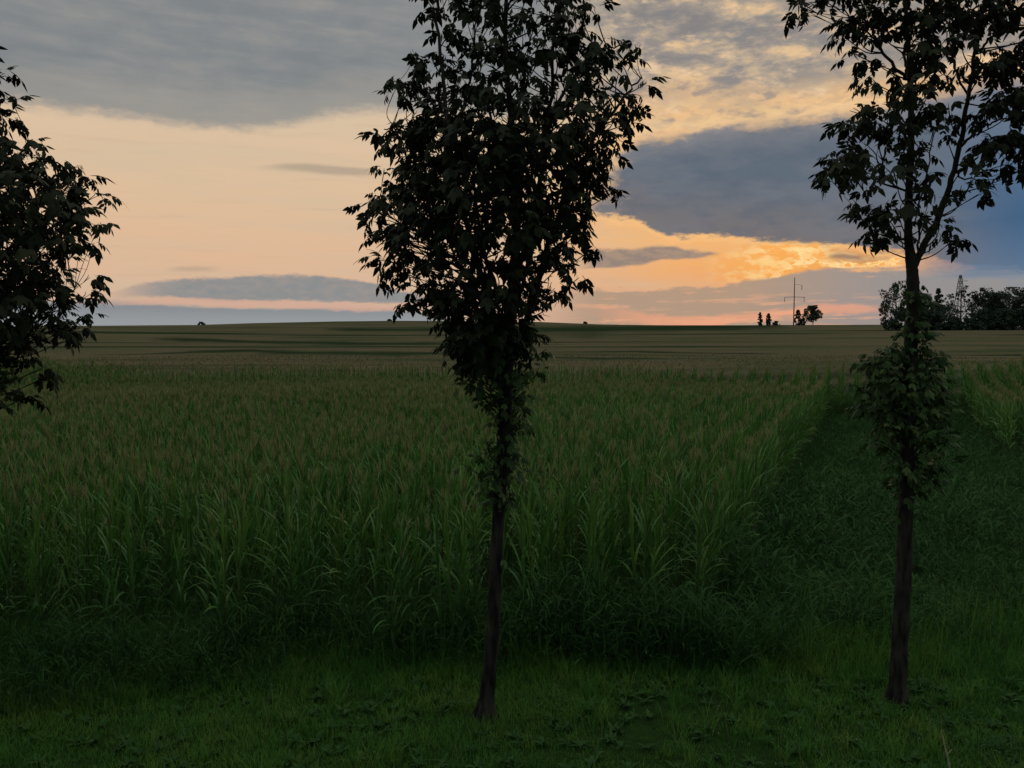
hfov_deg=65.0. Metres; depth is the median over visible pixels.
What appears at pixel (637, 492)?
maize plant
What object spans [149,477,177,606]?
maize plant
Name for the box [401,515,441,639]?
maize plant
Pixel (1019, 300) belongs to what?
deciduous tree
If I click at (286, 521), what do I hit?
maize plant
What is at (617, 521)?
maize plant
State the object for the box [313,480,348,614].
maize plant
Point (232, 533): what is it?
maize plant
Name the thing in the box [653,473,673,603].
maize plant
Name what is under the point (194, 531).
maize plant
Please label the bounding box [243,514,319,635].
maize plant
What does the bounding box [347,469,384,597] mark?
maize plant
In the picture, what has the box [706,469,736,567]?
maize plant
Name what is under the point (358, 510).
maize plant
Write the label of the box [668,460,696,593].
maize plant
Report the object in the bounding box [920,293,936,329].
deciduous tree
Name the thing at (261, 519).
maize plant
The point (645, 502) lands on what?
maize plant
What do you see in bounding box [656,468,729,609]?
maize plant
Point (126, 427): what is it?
maize field
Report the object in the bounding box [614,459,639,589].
maize plant
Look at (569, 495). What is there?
maize plant
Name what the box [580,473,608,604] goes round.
maize plant
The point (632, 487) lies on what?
maize plant
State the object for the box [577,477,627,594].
maize plant
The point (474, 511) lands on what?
maize plant
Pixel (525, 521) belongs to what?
maize plant
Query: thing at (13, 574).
maize plant
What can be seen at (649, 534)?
maize plant
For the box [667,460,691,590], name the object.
maize plant
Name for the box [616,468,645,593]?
maize plant
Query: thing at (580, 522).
maize plant
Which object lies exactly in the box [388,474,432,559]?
maize plant
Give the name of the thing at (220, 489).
maize plant
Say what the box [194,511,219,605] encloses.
maize plant
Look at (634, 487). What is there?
maize plant
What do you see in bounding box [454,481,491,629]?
maize plant
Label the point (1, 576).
maize plant
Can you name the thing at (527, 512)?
maize plant
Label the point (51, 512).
maize plant
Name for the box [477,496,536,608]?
maize plant
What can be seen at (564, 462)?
maize plant
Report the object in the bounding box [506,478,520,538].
maize plant
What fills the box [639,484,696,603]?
maize plant
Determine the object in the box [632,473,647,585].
maize plant
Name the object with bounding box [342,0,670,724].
maple tree
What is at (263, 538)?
maize plant
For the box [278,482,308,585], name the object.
maize plant
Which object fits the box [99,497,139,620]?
maize plant
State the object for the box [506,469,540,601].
maize plant
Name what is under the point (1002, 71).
maple tree
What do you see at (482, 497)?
maize plant
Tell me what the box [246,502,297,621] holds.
maize plant
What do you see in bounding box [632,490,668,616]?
maize plant
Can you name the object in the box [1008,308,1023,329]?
bush
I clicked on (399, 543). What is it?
maize plant
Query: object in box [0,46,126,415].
maple tree
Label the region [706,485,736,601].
maize plant
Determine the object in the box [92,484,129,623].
maize plant
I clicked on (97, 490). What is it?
maize plant
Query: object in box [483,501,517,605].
maize plant
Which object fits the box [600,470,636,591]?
maize plant
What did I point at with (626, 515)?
maize plant
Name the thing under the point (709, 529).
maize plant
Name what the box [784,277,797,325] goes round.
power pole
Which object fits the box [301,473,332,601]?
maize plant
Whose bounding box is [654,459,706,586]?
maize plant
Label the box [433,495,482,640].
maize plant
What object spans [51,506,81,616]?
maize plant
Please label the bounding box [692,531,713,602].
maize plant
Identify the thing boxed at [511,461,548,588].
maize plant
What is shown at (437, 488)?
maize plant
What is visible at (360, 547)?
maize plant
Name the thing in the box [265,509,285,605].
maize plant
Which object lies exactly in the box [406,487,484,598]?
maize plant
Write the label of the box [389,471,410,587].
maize plant
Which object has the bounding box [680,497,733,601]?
maize plant
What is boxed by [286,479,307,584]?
maize plant
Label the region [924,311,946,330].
bush
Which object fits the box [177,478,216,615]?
maize plant
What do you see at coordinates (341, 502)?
maize plant
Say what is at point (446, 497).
maize plant
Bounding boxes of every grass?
[0,584,1023,767]
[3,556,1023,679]
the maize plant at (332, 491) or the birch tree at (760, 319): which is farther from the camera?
the birch tree at (760, 319)
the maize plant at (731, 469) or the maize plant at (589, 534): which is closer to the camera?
the maize plant at (589, 534)
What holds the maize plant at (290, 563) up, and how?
on the ground at (392, 339)
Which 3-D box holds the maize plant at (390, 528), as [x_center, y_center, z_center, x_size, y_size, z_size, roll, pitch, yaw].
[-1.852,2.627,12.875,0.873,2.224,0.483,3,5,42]
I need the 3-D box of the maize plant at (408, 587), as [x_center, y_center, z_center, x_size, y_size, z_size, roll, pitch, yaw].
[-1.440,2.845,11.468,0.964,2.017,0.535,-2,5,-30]
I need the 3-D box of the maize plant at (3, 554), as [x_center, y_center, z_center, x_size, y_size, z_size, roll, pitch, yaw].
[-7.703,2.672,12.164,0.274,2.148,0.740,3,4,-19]
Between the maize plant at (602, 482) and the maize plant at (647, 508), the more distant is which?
the maize plant at (602, 482)
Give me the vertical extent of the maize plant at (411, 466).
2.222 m
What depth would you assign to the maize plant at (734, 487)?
13.58 m
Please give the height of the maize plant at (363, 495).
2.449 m
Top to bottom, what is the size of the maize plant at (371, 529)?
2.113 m
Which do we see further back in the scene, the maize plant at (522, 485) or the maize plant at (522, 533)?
the maize plant at (522, 485)
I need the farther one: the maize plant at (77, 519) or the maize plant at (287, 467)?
the maize plant at (287, 467)
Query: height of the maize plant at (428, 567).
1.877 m
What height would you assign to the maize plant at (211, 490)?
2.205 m
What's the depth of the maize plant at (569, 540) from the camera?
13.40 m
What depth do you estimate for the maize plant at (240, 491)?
13.72 m
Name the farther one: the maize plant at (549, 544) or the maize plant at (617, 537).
the maize plant at (617, 537)
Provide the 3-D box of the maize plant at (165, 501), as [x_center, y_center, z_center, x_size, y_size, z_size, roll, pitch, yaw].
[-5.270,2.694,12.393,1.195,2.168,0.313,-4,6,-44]
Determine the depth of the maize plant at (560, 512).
12.70 m
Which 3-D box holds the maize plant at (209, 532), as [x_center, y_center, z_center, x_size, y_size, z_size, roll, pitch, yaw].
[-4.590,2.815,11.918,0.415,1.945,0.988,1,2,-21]
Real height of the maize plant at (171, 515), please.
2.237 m
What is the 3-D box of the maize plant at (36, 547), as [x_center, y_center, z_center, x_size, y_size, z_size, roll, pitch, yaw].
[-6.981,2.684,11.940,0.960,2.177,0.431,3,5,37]
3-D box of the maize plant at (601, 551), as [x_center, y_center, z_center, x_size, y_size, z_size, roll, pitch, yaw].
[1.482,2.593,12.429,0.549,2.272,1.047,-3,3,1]
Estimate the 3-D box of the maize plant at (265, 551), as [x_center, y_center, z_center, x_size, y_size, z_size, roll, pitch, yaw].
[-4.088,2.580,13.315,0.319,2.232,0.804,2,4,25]
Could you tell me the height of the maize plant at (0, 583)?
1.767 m
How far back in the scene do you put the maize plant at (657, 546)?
12.46 m
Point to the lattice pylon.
(959, 281)
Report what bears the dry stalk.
on the ground at (392, 339)
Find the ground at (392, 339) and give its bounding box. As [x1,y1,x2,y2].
[0,321,1023,767]
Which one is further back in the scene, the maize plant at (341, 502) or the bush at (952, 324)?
the bush at (952, 324)
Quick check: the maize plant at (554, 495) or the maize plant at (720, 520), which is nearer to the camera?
the maize plant at (720, 520)
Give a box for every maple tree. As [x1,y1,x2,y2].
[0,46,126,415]
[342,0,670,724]
[781,0,1023,708]
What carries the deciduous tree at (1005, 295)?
on the ground at (392, 339)
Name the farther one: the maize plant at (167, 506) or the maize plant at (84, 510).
the maize plant at (167, 506)
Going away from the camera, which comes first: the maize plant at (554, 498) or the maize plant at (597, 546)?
the maize plant at (597, 546)
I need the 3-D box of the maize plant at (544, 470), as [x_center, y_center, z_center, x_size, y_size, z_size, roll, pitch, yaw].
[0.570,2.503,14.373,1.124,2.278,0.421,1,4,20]
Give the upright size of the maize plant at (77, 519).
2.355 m
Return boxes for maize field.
[0,355,1023,613]
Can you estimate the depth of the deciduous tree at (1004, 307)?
276.08 m
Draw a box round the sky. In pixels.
[0,0,1023,326]
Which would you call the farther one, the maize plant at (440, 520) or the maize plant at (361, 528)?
the maize plant at (440, 520)
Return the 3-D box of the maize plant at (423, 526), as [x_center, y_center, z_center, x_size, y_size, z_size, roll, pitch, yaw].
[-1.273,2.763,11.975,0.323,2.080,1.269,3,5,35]
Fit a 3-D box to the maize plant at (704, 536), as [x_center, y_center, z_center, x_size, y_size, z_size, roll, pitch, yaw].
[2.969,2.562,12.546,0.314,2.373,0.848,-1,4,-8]
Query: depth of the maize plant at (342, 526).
11.42 m
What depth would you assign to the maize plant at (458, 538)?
11.26 m
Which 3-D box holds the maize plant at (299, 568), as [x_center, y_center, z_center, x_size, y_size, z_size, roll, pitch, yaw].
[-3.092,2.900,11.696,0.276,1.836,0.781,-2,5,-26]
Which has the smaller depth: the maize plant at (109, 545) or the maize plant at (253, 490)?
the maize plant at (109, 545)
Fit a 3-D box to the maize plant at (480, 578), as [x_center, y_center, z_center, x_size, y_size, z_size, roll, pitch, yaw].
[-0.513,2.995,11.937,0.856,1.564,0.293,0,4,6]
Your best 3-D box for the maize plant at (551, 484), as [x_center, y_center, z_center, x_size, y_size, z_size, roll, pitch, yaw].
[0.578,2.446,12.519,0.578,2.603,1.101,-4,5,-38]
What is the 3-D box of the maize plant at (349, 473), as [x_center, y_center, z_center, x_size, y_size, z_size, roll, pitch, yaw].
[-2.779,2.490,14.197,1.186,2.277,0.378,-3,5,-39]
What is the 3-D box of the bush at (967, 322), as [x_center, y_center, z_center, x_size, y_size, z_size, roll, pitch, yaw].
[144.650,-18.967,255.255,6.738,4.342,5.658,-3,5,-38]
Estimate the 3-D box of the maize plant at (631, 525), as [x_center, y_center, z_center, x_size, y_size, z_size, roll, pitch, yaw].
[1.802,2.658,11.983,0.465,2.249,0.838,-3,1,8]
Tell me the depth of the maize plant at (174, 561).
12.36 m
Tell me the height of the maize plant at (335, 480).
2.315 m
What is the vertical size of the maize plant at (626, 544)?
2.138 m
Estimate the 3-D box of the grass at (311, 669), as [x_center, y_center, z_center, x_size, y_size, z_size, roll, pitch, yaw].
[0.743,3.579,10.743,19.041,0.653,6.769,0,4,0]
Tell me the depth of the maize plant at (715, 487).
12.76 m
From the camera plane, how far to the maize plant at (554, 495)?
14.61 m
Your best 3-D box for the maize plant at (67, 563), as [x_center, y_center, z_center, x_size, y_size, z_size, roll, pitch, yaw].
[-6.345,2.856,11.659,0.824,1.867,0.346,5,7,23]
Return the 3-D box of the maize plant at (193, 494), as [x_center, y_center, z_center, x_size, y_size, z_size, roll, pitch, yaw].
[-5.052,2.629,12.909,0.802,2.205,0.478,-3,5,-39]
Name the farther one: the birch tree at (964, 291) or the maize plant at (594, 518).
the birch tree at (964, 291)
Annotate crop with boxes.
[39,352,1020,416]
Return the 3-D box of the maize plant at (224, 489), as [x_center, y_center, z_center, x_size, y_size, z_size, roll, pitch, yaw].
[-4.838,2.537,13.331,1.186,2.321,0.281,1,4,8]
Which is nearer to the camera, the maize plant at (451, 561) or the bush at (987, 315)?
the maize plant at (451, 561)
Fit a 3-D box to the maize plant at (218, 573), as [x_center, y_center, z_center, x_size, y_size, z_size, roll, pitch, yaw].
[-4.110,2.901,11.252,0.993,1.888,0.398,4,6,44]
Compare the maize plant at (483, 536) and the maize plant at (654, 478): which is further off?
the maize plant at (654, 478)
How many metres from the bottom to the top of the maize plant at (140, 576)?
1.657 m
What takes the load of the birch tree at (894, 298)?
on the ground at (392, 339)
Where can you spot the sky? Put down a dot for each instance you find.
(225, 131)
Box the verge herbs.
[1,671,1023,767]
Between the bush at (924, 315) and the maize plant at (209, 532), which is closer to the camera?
the maize plant at (209, 532)
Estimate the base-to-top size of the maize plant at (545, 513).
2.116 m
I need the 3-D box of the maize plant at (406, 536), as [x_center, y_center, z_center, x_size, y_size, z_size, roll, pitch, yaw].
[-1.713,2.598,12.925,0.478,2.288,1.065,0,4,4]
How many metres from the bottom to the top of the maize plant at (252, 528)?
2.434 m
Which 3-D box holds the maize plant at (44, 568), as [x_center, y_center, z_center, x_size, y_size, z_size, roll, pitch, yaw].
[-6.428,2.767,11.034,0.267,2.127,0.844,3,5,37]
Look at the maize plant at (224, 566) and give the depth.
11.29 m
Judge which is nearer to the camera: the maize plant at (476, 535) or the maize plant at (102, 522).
the maize plant at (476, 535)
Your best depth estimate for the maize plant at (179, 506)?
13.40 m
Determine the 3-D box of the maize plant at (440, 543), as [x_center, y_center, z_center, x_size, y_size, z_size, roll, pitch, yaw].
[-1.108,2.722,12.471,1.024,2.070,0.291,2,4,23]
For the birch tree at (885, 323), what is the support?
on the ground at (392, 339)
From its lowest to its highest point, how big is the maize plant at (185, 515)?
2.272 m
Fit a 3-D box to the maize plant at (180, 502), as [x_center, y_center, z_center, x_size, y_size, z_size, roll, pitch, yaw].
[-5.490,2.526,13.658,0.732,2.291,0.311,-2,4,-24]
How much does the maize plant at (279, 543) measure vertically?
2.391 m
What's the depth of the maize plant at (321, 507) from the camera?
13.41 m
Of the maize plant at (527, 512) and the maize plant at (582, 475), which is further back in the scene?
the maize plant at (582, 475)
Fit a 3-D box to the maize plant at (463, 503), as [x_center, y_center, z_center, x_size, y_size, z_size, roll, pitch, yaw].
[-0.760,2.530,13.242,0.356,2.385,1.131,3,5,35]
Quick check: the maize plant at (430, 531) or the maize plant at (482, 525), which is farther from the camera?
the maize plant at (482, 525)
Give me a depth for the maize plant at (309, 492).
12.82 m
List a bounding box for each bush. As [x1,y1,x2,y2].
[797,316,805,324]
[885,311,905,330]
[919,311,932,330]
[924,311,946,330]
[941,316,965,330]
[958,318,976,329]
[970,308,998,329]
[985,308,1018,329]
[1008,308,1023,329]
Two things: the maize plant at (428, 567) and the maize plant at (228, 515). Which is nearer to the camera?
the maize plant at (428, 567)
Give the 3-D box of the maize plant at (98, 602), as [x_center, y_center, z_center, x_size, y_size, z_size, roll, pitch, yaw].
[-6.090,2.636,11.963,1.106,2.318,0.308,0,4,-4]
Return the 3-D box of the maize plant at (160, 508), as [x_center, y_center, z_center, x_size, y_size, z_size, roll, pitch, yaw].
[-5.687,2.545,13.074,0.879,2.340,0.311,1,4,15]
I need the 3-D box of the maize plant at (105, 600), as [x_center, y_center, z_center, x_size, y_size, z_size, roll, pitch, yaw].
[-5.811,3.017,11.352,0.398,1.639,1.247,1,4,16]
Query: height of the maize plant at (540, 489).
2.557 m
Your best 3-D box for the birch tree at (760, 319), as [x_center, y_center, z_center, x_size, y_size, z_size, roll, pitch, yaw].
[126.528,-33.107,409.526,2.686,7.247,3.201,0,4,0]
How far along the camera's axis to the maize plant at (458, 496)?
12.87 m
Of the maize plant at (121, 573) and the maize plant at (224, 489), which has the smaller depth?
the maize plant at (121, 573)
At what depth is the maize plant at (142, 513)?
12.47 m
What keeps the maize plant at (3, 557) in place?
on the ground at (392, 339)
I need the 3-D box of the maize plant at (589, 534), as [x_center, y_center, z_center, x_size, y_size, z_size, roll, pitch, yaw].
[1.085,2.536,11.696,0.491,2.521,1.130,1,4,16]
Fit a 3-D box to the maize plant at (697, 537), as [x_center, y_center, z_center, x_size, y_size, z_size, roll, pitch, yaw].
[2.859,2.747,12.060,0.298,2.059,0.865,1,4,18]
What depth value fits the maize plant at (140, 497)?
12.61 m
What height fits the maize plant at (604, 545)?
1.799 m
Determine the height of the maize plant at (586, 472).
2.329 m
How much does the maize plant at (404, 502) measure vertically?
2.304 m
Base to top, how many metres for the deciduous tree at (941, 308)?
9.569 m
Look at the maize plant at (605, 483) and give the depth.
12.74 m
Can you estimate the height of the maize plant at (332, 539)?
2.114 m
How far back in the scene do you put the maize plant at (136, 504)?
12.61 m
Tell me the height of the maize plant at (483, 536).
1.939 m
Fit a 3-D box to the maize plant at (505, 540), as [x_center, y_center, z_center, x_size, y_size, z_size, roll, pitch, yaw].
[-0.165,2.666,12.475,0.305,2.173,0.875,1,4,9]
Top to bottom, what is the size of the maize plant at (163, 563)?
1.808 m
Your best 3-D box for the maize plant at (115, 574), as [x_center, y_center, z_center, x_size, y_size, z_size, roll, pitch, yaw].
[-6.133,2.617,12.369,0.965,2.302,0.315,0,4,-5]
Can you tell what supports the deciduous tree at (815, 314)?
on the ground at (392, 339)
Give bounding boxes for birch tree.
[757,312,762,324]
[766,313,771,324]
[794,309,801,324]
[878,281,905,322]
[878,300,892,329]
[897,288,922,321]
[942,294,958,319]
[950,285,973,319]
[965,290,980,318]
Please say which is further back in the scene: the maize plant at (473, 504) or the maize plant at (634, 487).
the maize plant at (634, 487)
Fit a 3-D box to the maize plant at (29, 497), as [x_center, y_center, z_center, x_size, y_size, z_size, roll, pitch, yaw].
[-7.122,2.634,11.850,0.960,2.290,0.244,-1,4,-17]
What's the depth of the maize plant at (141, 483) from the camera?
12.72 m
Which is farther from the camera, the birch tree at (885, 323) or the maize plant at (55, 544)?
the birch tree at (885, 323)
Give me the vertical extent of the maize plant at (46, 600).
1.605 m
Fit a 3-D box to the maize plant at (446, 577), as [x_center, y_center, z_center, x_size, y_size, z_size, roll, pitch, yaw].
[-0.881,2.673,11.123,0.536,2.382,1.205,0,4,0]
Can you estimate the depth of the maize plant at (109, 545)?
11.38 m
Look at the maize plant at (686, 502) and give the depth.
13.68 m
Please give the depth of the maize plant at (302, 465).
13.94 m
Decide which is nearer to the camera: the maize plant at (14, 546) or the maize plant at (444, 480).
the maize plant at (14, 546)
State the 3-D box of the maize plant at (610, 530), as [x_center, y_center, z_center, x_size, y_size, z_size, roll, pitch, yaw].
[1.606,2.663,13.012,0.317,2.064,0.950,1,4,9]
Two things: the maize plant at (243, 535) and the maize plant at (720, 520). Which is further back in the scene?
the maize plant at (720, 520)
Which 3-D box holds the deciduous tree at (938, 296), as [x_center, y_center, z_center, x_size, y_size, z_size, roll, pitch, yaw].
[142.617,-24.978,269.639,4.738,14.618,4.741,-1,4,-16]
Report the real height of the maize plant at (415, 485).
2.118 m
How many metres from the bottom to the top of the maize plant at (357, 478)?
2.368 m
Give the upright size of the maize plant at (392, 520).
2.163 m
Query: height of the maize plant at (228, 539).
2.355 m
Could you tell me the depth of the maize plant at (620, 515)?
13.77 m
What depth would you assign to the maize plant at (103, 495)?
12.93 m
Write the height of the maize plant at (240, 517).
2.301 m
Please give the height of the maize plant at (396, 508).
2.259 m
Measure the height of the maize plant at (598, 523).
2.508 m
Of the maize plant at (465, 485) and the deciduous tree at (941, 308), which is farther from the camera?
the deciduous tree at (941, 308)
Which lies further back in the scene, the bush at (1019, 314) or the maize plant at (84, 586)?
the bush at (1019, 314)
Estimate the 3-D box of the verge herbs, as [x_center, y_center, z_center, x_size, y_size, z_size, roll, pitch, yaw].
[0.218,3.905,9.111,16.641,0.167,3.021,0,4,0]
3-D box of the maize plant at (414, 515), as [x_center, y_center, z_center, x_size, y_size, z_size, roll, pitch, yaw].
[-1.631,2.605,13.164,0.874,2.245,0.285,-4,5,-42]
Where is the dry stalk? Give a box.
[941,730,950,767]
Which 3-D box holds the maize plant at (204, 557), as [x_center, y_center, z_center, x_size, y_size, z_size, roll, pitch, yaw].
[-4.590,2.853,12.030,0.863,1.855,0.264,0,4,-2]
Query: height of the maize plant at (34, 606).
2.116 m
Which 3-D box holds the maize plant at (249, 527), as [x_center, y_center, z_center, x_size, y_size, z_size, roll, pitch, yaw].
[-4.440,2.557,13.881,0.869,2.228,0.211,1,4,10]
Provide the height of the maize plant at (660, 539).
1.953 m
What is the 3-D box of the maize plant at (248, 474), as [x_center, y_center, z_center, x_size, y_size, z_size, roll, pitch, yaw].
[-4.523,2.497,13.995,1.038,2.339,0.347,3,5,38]
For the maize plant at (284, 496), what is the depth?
12.49 m
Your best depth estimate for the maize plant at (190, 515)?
12.67 m
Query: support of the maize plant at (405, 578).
on the ground at (392, 339)
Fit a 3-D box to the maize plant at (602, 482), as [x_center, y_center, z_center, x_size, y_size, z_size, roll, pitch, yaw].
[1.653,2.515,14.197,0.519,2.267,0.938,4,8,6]
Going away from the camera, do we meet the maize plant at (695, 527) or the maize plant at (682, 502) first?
the maize plant at (695, 527)
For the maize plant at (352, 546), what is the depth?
11.56 m
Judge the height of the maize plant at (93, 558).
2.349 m
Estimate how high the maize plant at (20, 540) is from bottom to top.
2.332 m
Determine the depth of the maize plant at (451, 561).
13.06 m
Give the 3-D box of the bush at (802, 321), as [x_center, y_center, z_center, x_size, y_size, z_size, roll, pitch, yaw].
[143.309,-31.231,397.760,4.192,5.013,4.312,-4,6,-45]
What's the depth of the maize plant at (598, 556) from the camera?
12.21 m
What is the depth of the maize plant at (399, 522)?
11.66 m
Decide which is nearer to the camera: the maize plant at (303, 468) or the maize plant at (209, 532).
the maize plant at (209, 532)
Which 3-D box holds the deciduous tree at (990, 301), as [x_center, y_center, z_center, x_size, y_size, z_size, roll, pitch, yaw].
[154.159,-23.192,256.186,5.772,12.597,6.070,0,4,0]
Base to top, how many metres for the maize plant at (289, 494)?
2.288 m
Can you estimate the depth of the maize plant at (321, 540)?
12.04 m
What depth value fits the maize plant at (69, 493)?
12.42 m
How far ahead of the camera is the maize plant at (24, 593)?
11.65 m
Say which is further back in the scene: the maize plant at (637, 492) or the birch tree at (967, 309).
the birch tree at (967, 309)
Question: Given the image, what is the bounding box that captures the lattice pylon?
[950,275,966,329]
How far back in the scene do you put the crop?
68.47 m
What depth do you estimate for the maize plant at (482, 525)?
13.93 m
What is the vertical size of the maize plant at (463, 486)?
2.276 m
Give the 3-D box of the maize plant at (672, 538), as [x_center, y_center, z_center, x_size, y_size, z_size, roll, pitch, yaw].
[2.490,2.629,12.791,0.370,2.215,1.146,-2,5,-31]
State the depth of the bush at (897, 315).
264.05 m
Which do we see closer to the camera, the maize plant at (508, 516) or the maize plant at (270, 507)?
the maize plant at (270, 507)
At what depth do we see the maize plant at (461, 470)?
14.39 m
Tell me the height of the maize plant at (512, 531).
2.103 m
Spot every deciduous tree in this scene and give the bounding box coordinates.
[802,305,822,324]
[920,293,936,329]
[933,288,946,319]
[939,304,957,323]
[968,287,993,329]
[980,295,1014,329]
[985,291,1006,329]
[993,287,1022,327]
[1007,287,1023,325]
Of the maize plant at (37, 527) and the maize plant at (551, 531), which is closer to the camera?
the maize plant at (37, 527)
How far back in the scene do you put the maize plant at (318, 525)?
12.06 m
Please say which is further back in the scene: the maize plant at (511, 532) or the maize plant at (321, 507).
the maize plant at (511, 532)
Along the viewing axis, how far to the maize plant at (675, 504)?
13.37 m
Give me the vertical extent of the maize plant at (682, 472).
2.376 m
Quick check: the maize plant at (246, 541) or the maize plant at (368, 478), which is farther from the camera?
the maize plant at (368, 478)
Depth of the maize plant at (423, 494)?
13.32 m
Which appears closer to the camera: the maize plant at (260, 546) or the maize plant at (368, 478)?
the maize plant at (260, 546)
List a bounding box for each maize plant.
[0,480,19,635]
[0,482,20,624]
[0,487,62,616]
[0,489,52,630]
[0,491,14,621]
[0,491,54,627]
[0,512,34,641]
[0,563,17,623]
[1,486,39,622]
[10,508,71,641]
[10,544,76,634]
[11,477,33,619]
[13,516,81,619]
[16,495,56,627]
[16,513,59,632]
[23,482,76,621]
[25,485,68,635]
[45,480,89,617]
[51,477,91,621]
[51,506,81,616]
[52,521,89,615]
[55,484,110,624]
[55,495,107,626]
[59,484,117,622]
[64,485,103,614]
[67,488,139,622]
[73,548,135,630]
[82,510,123,631]
[85,471,126,586]
[86,479,141,622]
[91,473,108,611]
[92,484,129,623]
[93,472,121,609]
[96,512,144,634]
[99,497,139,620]
[101,483,133,600]
[109,469,180,601]
[110,516,161,630]
[113,488,161,610]
[117,472,149,620]
[117,515,196,622]
[119,483,150,614]
[121,543,174,621]
[130,529,162,628]
[131,491,193,619]
[143,529,199,625]
[144,473,181,609]
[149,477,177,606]
[151,471,192,598]
[155,518,188,623]
[164,481,201,618]
[170,478,185,593]
[170,478,198,618]
[170,482,220,609]
[172,469,200,597]
[173,531,199,628]
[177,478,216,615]
[184,467,207,595]
[184,516,221,608]
[190,509,216,622]
[191,486,236,628]
[193,468,243,595]
[194,480,232,589]
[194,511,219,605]
[195,487,247,610]
[195,527,237,636]
[199,479,268,610]
[201,465,248,594]
[203,483,259,597]
[205,467,234,575]
[205,480,249,613]
[206,484,271,629]
[219,479,278,626]
[222,515,251,615]
[228,464,256,594]
[229,496,268,609]
[236,472,269,593]
[241,476,269,594]
[242,482,286,608]
[243,461,260,577]
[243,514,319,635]
[245,488,275,591]
[246,481,268,580]
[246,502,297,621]
[247,471,294,599]
[252,472,282,598]
[258,495,317,636]
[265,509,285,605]
[266,491,297,611]
[270,468,297,596]
[271,485,308,617]
[271,518,321,627]
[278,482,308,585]
[279,459,295,549]
[283,500,327,608]
[284,458,323,564]
[284,481,331,576]
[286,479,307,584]
[288,523,309,628]
[291,461,312,572]
[292,454,307,554]
[297,465,348,596]
[299,467,328,561]
[300,485,352,600]
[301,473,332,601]
[301,490,366,622]
[302,471,318,609]
[302,509,373,635]
[307,474,340,581]
[307,496,338,616]
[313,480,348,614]
[314,494,352,610]
[317,462,344,570]
[320,498,390,619]
[325,463,336,586]
[328,473,344,596]
[328,489,382,593]
[331,514,362,624]
[335,463,382,587]
[335,512,380,636]
[336,464,367,588]
[339,466,389,583]
[340,473,369,589]
[340,490,382,611]
[345,463,382,607]
[347,467,381,604]
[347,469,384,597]
[352,482,395,601]
[359,529,408,655]
[360,471,380,580]
[360,484,393,617]
[361,480,418,617]
[371,510,417,650]
[375,488,409,617]
[376,495,396,612]
[378,459,427,574]
[378,481,411,615]
[378,513,426,612]
[380,545,419,646]
[382,515,443,616]
[385,515,436,645]
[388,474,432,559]
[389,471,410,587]
[390,470,438,579]
[390,480,414,620]
[392,475,425,608]
[393,460,433,558]
[395,475,413,611]
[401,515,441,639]
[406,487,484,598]
[409,494,461,619]
[409,504,446,612]
[410,482,455,612]
[411,472,434,599]
[415,483,432,574]
[415,506,442,650]
[421,476,449,599]
[425,491,464,647]
[429,461,455,572]
[432,471,460,610]
[432,471,469,586]
[433,477,481,609]
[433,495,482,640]
[435,457,456,564]
[443,521,478,647]
[445,477,478,585]
[448,491,489,621]
[449,461,461,565]
[449,465,471,611]
[450,467,457,575]
[452,455,477,526]
[452,469,477,591]
[453,482,487,605]
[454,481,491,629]
[458,538,488,618]
[460,475,490,586]
[465,513,488,622]
[467,482,490,571]
[474,466,489,596]
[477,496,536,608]
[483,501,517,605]
[484,470,543,610]
[485,464,492,589]
[485,479,536,567]
[486,473,520,548]
[490,465,543,573]
[501,488,514,603]
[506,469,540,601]
[506,470,523,577]
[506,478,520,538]
[508,492,536,609]
[510,473,546,600]
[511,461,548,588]
[513,449,564,569]
[517,466,579,606]
[517,470,549,600]
[520,497,566,597]
[524,461,564,585]
[524,471,560,609]
[528,461,544,562]
[528,466,547,592]
[531,464,586,600]
[531,486,558,594]
[532,463,571,601]
[534,476,569,556]
[537,458,560,546]
[542,481,588,605]
[543,463,556,582]
[544,474,590,601]
[544,496,562,596]
[545,463,590,596]
[546,457,584,587]
[556,464,589,587]
[557,492,572,606]
[559,462,580,602]
[561,469,592,580]
[562,477,604,615]
[566,474,580,576]
[572,473,621,601]
[573,446,589,583]
[575,510,635,611]
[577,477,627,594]
[580,459,604,575]
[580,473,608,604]
[583,500,611,601]
[585,485,633,593]
[588,486,620,599]
[597,462,623,561]
[597,472,647,595]
[597,481,627,603]
[598,464,624,590]
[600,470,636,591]
[602,480,622,601]
[603,490,618,605]
[613,470,635,597]
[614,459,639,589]
[614,471,673,625]
[615,441,660,574]
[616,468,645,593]
[619,488,646,613]
[622,452,641,556]
[622,479,641,597]
[624,451,646,573]
[626,473,662,605]
[627,463,689,605]
[628,529,678,609]
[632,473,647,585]
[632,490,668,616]
[637,500,688,590]
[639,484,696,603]
[640,504,656,615]
[643,480,690,611]
[647,461,696,595]
[648,465,672,593]
[652,465,699,592]
[652,504,667,607]
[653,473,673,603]
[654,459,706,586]
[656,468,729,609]
[661,459,681,596]
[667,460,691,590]
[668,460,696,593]
[672,477,742,592]
[672,492,726,603]
[674,475,695,588]
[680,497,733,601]
[682,447,699,580]
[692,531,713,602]
[693,485,714,598]
[694,505,710,592]
[695,482,721,606]
[702,465,747,575]
[706,458,756,590]
[706,467,738,596]
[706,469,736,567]
[706,477,736,602]
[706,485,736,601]
[708,473,737,591]
[711,474,751,589]
[715,450,739,588]
[720,460,740,580]

